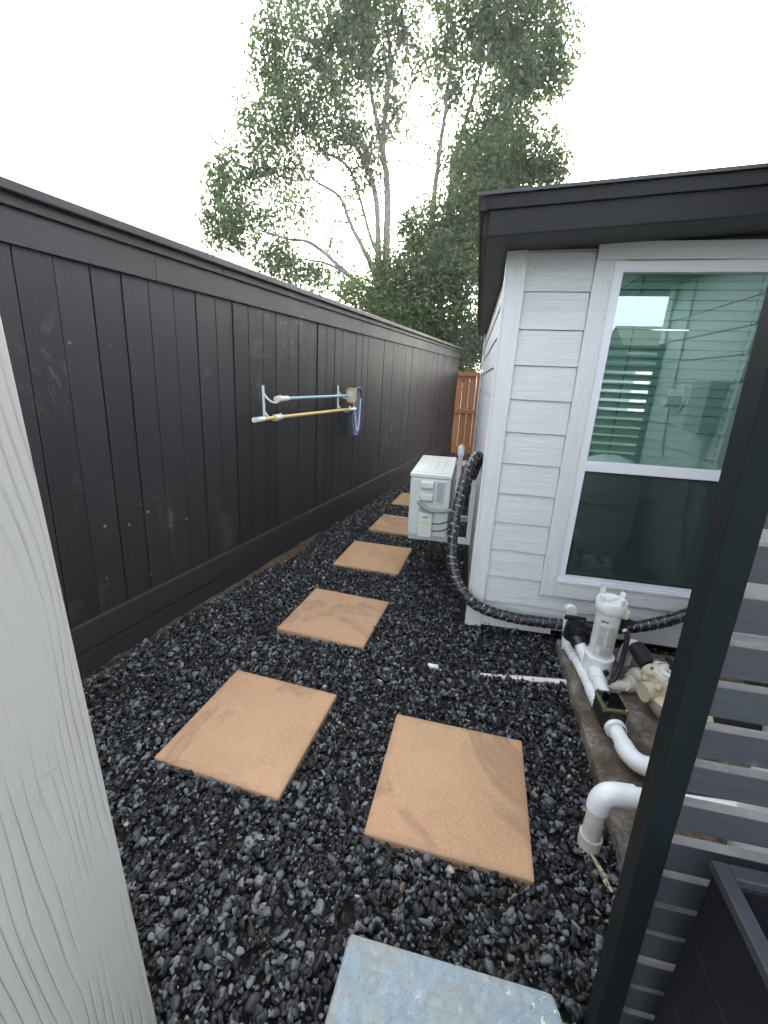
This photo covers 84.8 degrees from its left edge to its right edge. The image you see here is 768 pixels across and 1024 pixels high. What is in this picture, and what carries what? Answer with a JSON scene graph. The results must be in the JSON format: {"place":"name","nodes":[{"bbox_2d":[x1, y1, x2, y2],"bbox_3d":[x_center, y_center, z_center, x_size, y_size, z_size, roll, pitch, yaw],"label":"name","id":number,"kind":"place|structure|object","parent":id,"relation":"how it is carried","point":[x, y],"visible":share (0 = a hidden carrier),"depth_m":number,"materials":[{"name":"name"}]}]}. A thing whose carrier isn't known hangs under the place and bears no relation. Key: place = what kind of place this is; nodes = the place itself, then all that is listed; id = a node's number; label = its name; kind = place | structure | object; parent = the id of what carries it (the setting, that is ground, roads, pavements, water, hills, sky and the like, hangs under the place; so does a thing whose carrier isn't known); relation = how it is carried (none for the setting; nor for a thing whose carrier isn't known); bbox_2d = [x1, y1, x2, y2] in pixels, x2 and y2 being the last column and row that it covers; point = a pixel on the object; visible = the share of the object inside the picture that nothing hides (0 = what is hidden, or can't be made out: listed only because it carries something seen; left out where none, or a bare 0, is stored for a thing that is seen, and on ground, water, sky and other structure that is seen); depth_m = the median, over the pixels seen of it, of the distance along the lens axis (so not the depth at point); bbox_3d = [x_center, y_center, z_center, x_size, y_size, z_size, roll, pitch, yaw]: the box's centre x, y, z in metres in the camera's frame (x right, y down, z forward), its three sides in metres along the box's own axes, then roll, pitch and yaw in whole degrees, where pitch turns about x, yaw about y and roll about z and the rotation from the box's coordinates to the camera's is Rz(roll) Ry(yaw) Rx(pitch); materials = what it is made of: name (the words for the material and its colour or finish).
{"place":"outdoors","nodes":[
{"label":"outdoors","id":0,"kind":"place"},
{"bbox_2d":[0,0,767,385],"label":"sky","id":1,"kind":"structure","parent":0,"point":[110,108],"materials":[{"name":"white"}]},
{"bbox_2d":[81,452,767,1023],"bbox_3d":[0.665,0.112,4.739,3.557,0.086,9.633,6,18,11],"label":"gravel","id":2,"kind":"structure","parent":0,"point":[295,974],"depth_m":1.52,"materials":[{"name":"black gravel"}]},
{"bbox_2d":[0,317,156,1023],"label":"gate column","id":3,"kind":"structure","parent":2,"relation":"on","point":[70,951],"depth_m":0.67,"materials":[{"name":"white wood"}]},
{"bbox_2d":[155,670,336,802],"bbox_3d":[-0.582,0.967,1.893,0.565,0.047,0.565,7,19,15],"label":"stepping stone","id":4,"kind":"object","parent":2,"relation":"on","point":[248,733],"visible":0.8,"depth_m":1.82,"materials":[{"name":"beige stone"}]},
{"bbox_2d":[81,453,450,683],"bbox_3d":[-0.212,-0.067,5.152,0.163,0.056,9.100,9,19,20],"label":"soil strip","id":5,"kind":"object","parent":2,"relation":"on","point":[301,546],"visible":0.27,"depth_m":3.27,"materials":[{"name":"brown soil"}]},
{"bbox_2d":[0,176,463,678],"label":"black fence","id":6,"kind":"object","parent":5,"relation":"on","point":[174,481],"visible":0.94,"depth_m":2.46,"materials":[{"name":"paint"}]},
{"bbox_2d":[262,385,281,420],"bbox_3d":[-0.838,-0.809,3.141,0.141,0.259,0.021,0,18,-7],"label":"pole hanger","id":7,"kind":"object","parent":6,"relation":"hanging from","point":[264,396],"visible":0.8,"depth_m":3.13,"materials":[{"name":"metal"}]},
{"bbox_2d":[252,387,362,435],"bbox_3d":[-0.570,-0.844,3.734,0.088,0.508,1.806,9,19,19],"label":"pool net","id":8,"kind":"object","parent":7,"relation":"hanging from","point":[356,410],"visible":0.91,"depth_m":4.33,"materials":[{"name":"yellow plastic"}]},
{"bbox_2d":[274,388,356,402],"bbox_3d":[-0.557,-1.009,3.687,0.116,0.148,1.255,9,19,20],"label":"pool brush","id":9,"kind":"object","parent":7,"relation":"hanging from","point":[353,396],"visible":0.94,"depth_m":3.80,"materials":[{"name":"beige plastic"}]},
{"bbox_2d":[337,385,350,412],"bbox_3d":[-0.399,-1.121,4.175,0.141,0.259,0.021,0,18,-7],"label":"pole hanger","id":10,"kind":"object","parent":6,"relation":"hanging from","point":[338,406],"visible":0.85,"depth_m":4.17,"materials":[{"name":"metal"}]},
{"bbox_2d":[277,588,388,652],"bbox_3d":[-0.313,0.695,2.781,0.565,0.046,0.565,8,18,15],"label":"stepping stone","id":11,"kind":"object","parent":2,"relation":"on","point":[333,617],"visible":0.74,"depth_m":2.72,"materials":[{"name":"beige stone"}]},
{"bbox_2d":[333,541,411,576],"bbox_3d":[-0.084,0.406,3.713,0.565,0.046,0.565,7,18,14],"label":"stepping stone","id":12,"kind":"object","parent":2,"relation":"on","point":[390,560],"visible":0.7,"depth_m":3.65,"materials":[{"name":"beige stone"}]},
{"bbox_2d":[368,514,416,539],"bbox_3d":[0.186,0.156,4.532,0.565,0.047,0.565,8,18,15],"label":"stepping stone","id":13,"kind":"object","parent":2,"relation":"on","point":[390,524],"visible":0.49,"depth_m":4.46,"materials":[{"name":"beige stone"}]},
{"bbox_2d":[391,493,409,506],"bbox_3d":[0.438,-0.132,5.467,0.565,0.046,0.565,7,19,15],"label":"stepping stone","id":14,"kind":"object","parent":2,"relation":"on","point":[402,499],"visible":0.36,"depth_m":5.41,"materials":[{"name":"beige stone"}]},
{"bbox_2d":[325,935,562,1023],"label":"concrete step","id":15,"kind":"object","parent":2,"relation":"on","point":[379,983],"visible":1,"depth_m":1.02,"materials":[{"name":"grey concrete"}]},
{"bbox_2d":[364,714,533,886],"bbox_3d":[0.268,1.079,1.659,0.565,0.046,0.565,7,18,12],"label":"stepping stone","id":16,"kind":"object","parent":2,"relation":"on","point":[455,796],"visible":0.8,"depth_m":1.58,"materials":[{"name":"beige stone"}]},
{"bbox_2d":[454,445,464,498],"bbox_3d":[0.795,-0.270,4.544,0.068,0.916,0.068,6,18,11],"label":"vent pipe","id":17,"kind":"object","parent":2,"relation":"on","point":[461,448],"visible":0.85,"depth_m":4.45,"materials":[{"name":"white plastic"}]},
{"bbox_2d":[451,372,481,453],"bbox_3d":[1.911,-2.085,9.019,2.800,1.738,0.058,6,18,11],"label":"cedar fence","id":18,"kind":"object","parent":2,"relation":"on","point":[466,412],"visible":0.12,"depth_m":9.03,"materials":[{"name":"brown wood"}]},
{"bbox_2d":[428,663,566,686],"bbox_3d":[0.629,0.911,2.299,0.783,0.088,0.041,5,18,7],"label":"buried pipe","id":19,"kind":"object","parent":2,"relation":"on","point":[528,678],"visible":0.49,"depth_m":2.26,"materials":[{"name":"plastic"}]},
{"bbox_2d":[589,853,612,892],"bbox_3d":[0.712,1.179,1.380,0.028,0.020,0.127,2,18,-2],"label":"wood splinter","id":20,"kind":"object","parent":2,"relation":"on","point":[600,869],"visible":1,"depth_m":1.38,"materials":[{"name":"beige wood"}]},
{"bbox_2d":[465,163,767,648],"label":"shed","id":21,"kind":"structure","parent":2,"relation":"on","point":[609,393],"depth_m":2.24,"materials":[{"name":"grey wood"}]},
{"bbox_2d":[408,480,476,544],"bbox_3d":[0.481,-0.094,3.370,0.464,0.490,0.585,6,18,11],"label":"wall bracket","id":22,"kind":"object","parent":21,"relation":"attached to","point":[468,518],"depth_m":3.12,"materials":[{"name":"metal"}]},
{"bbox_2d":[407,455,456,537],"bbox_3d":[0.397,-0.143,3.370,0.315,0.493,0.798,6,18,11],"label":"outdoor unit","id":23,"kind":"object","parent":22,"relation":"on","point":[432,483],"visible":0.98,"depth_m":3.04,"materials":[{"name":"white metal"}]},
{"bbox_2d":[417,500,451,513],"bbox_3d":[0.366,-0.026,2.962,0.292,0.078,0.034,11,19,24],"label":"drain hose","id":24,"kind":"object","parent":23,"relation":"attached to","point":[422,506],"visible":0.86,"depth_m":2.96,"materials":[{"name":"grey plastic"}]},
{"bbox_2d":[446,451,686,633],"bbox_3d":[1.020,0.220,2.528,1.634,0.971,0.684,16,22,37],"label":"insulated hose","id":25,"kind":"object","parent":21,"relation":"attached to","point":[471,469],"visible":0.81,"depth_m":2.61,"materials":[{"name":"black plastic"}]},
{"bbox_2d":[557,259,767,598],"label":"window","id":26,"kind":"structure","parent":21,"relation":"in","point":[654,447],"depth_m":2.26,"materials":[{"name":"white plastic"}]},
{"bbox_2d":[555,639,750,877],"bbox_3d":[1.351,1.060,1.822,0.933,0.090,1.410,6,18,11],"label":"equipment pad","id":27,"kind":"object","parent":2,"relation":"on","point":[606,762],"visible":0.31,"depth_m":1.83,"materials":[{"name":"concrete"}]},
{"bbox_2d":[562,604,594,705],"bbox_3d":[1.040,0.743,2.150,0.091,0.306,0.646,3,18,3],"label":"pvc pipe","id":28,"kind":"object","parent":27,"relation":"on","point":[570,651],"visible":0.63,"depth_m":2.28,"materials":[{"name":"white plastic"}]},
{"bbox_2d":[587,666,608,691],"bbox_3d":[1.055,0.846,2.056,0.077,0.076,0.191,6,18,11],"label":"pvc pipe","id":29,"kind":"object","parent":28,"relation":"attached to","point":[596,677],"visible":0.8,"depth_m":2.07,"materials":[{"name":"white plastic"}]},
{"bbox_2d":[582,587,627,679],"bbox_3d":[1.116,0.638,2.139,0.144,0.499,0.144,15,22,35],"label":"chlorine feeder","id":30,"kind":"object","parent":27,"relation":"on","point":[609,614],"visible":0.94,"depth_m":2.09,"materials":[{"name":"white plastic"}]},
{"bbox_2d":[575,643,586,663],"bbox_3d":[1.068,0.763,2.244,0.062,0.141,0.150,-3,19,-17],"label":"pvc pipe","id":31,"kind":"object","parent":30,"relation":"attached to","point":[579,648],"visible":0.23,"depth_m":2.24,"materials":[{"name":"white plastic"}]},
{"bbox_2d":[562,614,592,648],"bbox_3d":[1.111,0.661,2.314,0.230,0.161,0.140,-1,18,-11],"label":"ball valve","id":32,"kind":"object","parent":31,"relation":"attached to","point":[576,630],"visible":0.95,"depth_m":2.28,"materials":[{"name":"black plastic"}]},
{"bbox_2d":[608,628,629,684],"bbox_3d":[1.131,0.731,2.092,0.172,0.309,0.066,-2,18,-15],"label":"feeder hose","id":33,"kind":"object","parent":30,"relation":"attached to","point":[618,671],"visible":0.65,"depth_m":2.10,"materials":[{"name":"black rubber"}]},
{"bbox_2d":[619,609,633,632],"bbox_3d":[1.199,0.538,2.091,0.089,0.121,0.067,6,18,11],"label":"hose valve","id":34,"kind":"object","parent":30,"relation":"attached to","point":[625,622],"visible":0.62,"depth_m":2.08,"materials":[{"name":"black plastic"}]},
{"bbox_2d":[592,688,629,731],"bbox_3d":[1.015,0.893,1.883,0.116,0.114,0.207,6,18,11],"label":"check valve","id":35,"kind":"object","parent":27,"relation":"on","point":[608,705],"visible":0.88,"depth_m":1.86,"materials":[{"name":"black plastic"}]},
{"bbox_2d":[606,667,642,693],"bbox_3d":[1.205,0.867,2.067,0.238,0.132,0.254,2,18,-1],"label":"pvc pipe","id":36,"kind":"object","parent":27,"relation":"on","point":[629,682],"visible":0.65,"depth_m":2.10,"materials":[{"name":"white plastic"}]},
{"bbox_2d":[636,656,673,701],"bbox_3d":[1.321,0.814,1.959,0.231,0.211,0.271,6,18,11],"label":"diverter valve","id":37,"kind":"object","parent":36,"relation":"attached to","point":[655,675],"visible":0.54,"depth_m":1.96,"materials":[{"name":"beige plastic"}]},
{"bbox_2d":[604,719,649,775],"bbox_3d":[1.204,0.981,1.666,0.562,0.086,0.217,6,18,11],"label":"pvc pipe","id":38,"kind":"object","parent":27,"relation":"on","point":[632,757],"visible":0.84,"depth_m":1.68,"materials":[{"name":"white plastic"}]},
{"bbox_2d":[616,639,654,668],"bbox_3d":[1.325,0.773,2.224,0.089,0.212,0.268,3,18,2],"label":"motor","id":39,"kind":"object","parent":27,"relation":"on","point":[639,652],"visible":0.77,"depth_m":2.15,"materials":[{"name":"black plastic"}]},
{"bbox_2d":[649,695,762,730],"bbox_3d":[1.494,0.915,1.907,0.522,0.165,0.241,8,18,16],"label":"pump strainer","id":40,"kind":"object","parent":27,"relation":"on","point":[656,704],"visible":0.16,"depth_m":1.81,"materials":[{"name":"beige plastic"}]},
{"bbox_2d":[727,725,767,853],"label":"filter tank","id":41,"kind":"object","parent":27,"relation":"on","point":[744,845],"visible":0.1,"depth_m":1.23,"materials":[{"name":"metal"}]},
{"bbox_2d":[576,781,736,857],"bbox_3d":[1.010,1.063,1.408,0.665,0.289,0.088,4,18,5],"label":"drain elbow","id":42,"kind":"object","parent":2,"relation":"on","point":[604,799],"visible":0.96,"depth_m":1.39,"materials":[{"name":"white plastic"}]},
{"bbox_2d":[583,285,767,1023],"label":"slat fence","id":43,"kind":"object","parent":2,"relation":"on","point":[666,874],"visible":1,"depth_m":0.69,"materials":[{"name":"paint"}]},
{"bbox_2d":[652,860,767,1023],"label":"planter box","id":44,"kind":"object","parent":2,"relation":"on","point":[719,974],"visible":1,"depth_m":0.66,"materials":[{"name":"paint"}]},
{"label":"ground","id":45,"kind":"structure","parent":0,"visible":0},
{"bbox_2d":[193,0,453,303],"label":"pear tree","id":46,"kind":"object","parent":45,"relation":"on","point":[358,24],"visible":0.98,"depth_m":10.32,"materials":[{"name":"green plant"}]},
{"bbox_2d":[329,236,433,332],"bbox_3d":[-0.113,-3.852,9.652,2.254,4.493,1.720,-3,18,-15],"label":"bush","id":47,"kind":"object","parent":45,"relation":"on","point":[369,297],"visible":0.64,"depth_m":9.20,"materials":[{"name":"green plant"}]},
{"bbox_2d":[447,312,486,380],"bbox_3d":[1.980,-2.795,9.250,1.460,2.904,1.041,1,18,-6],"label":"bush","id":48,"kind":"object","parent":45,"relation":"on","point":[475,345],"visible":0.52,"depth_m":8.93,"materials":[{"name":"green plant"}]},
{"bbox_2d":[362,97,581,384],"bbox_3d":[1.950,-5.299,9.651,4.999,7.432,2.916,-3,18,-16],"label":"evergreen tree","id":49,"kind":"object","parent":45,"relation":"on","point":[441,266],"visible":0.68,"depth_m":9.09,"materials":[{"name":"green plant"}]},
{"bbox_2d":[400,0,591,226],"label":"pear tree","id":50,"kind":"object","parent":45,"relation":"on","point":[517,60],"visible":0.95,"depth_m":9.74,"materials":[{"name":"green plant"}]}
]}

